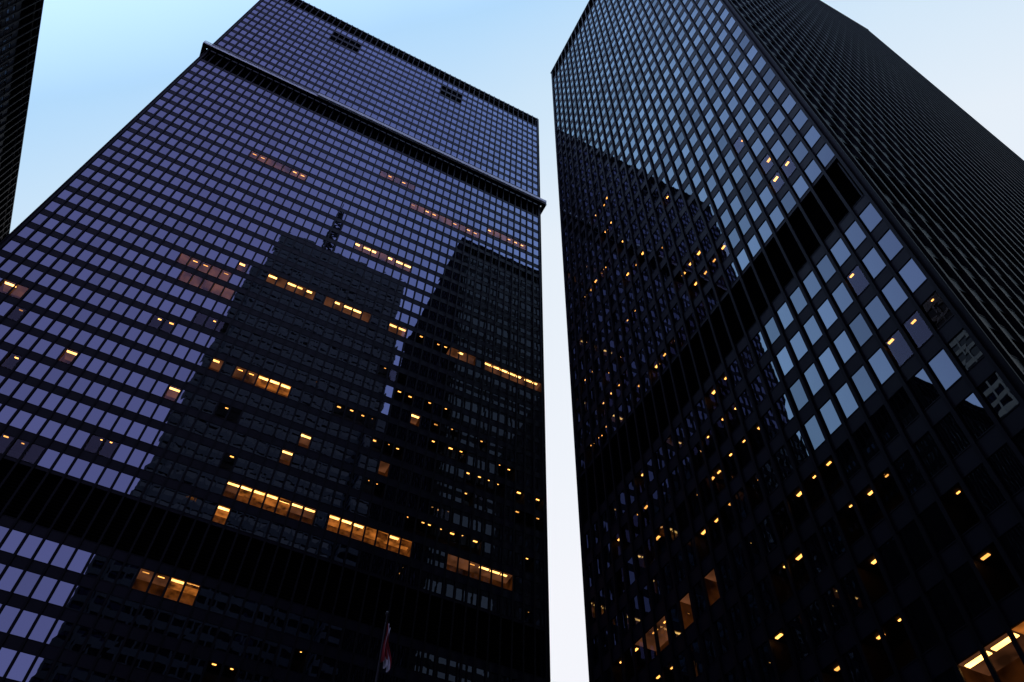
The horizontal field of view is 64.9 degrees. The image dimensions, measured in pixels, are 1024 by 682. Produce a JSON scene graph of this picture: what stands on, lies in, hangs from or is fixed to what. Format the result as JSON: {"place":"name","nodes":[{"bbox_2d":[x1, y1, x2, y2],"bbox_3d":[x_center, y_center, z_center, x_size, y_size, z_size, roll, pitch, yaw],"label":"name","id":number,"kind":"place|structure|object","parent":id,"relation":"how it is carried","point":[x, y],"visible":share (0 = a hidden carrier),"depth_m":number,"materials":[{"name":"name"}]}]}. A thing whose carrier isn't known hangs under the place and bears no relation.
{"place":"outdoors","nodes":[
{"label":"outdoors","id":0,"kind":"place"},
{"bbox_2d":[0,0,43,241],"bbox_3d":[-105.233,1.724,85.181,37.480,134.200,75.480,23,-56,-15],"label":"office tower","id":1,"kind":"structure","parent":0,"point":[20,21],"depth_m":128.74,"materials":[{"name":"black metal"}]},
{"bbox_2d":[0,0,15,121],"bbox_3d":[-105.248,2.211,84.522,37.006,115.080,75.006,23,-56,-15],"label":"window glass","id":2,"kind":"structure","parent":1,"relation":"in","point":[10,10],"depth_m":119.63,"materials":[{"name":"black glass"}]},
{"bbox_2d":[0,0,550,681],"bbox_3d":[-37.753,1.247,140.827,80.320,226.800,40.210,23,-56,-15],"label":"office tower","id":3,"kind":"structure","parent":0,"point":[272,400],"depth_m":105.86,"materials":[{"name":"black metal"}]},
{"bbox_2d":[0,0,544,681],"bbox_3d":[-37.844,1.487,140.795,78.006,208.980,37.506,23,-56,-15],"label":"window glass","id":4,"kind":"structure","parent":3,"relation":"in","point":[23,661],"depth_m":109.27,"materials":[{"name":"blue glass"}]},
{"bbox_2d":[375,611,390,681],"bbox_3d":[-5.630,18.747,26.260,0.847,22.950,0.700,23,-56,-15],"label":"flagpole","id":5,"kind":"object","parent":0,"point":[385,656],"visible":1,"depth_m":33.87,"materials":[{"name":"black metal"}]},
{"bbox_2d":[9,0,1023,681],"label":"sky","id":6,"kind":"structure","parent":0,"point":[99,63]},
{"bbox_2d":[551,0,1023,681],"bbox_3d":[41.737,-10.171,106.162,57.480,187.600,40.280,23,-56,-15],"label":"office tower","id":7,"kind":"structure","parent":0,"point":[793,246],"depth_m":60.85,"materials":[{"name":"black metal"}]},
{"bbox_2d":[553,0,1023,681],"bbox_3d":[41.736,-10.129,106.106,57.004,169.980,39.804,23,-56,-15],"label":"window glass","id":8,"kind":"structure","parent":7,"relation":"in","point":[995,393],"depth_m":57.03,"materials":[{"name":"blue glass"}]}
]}

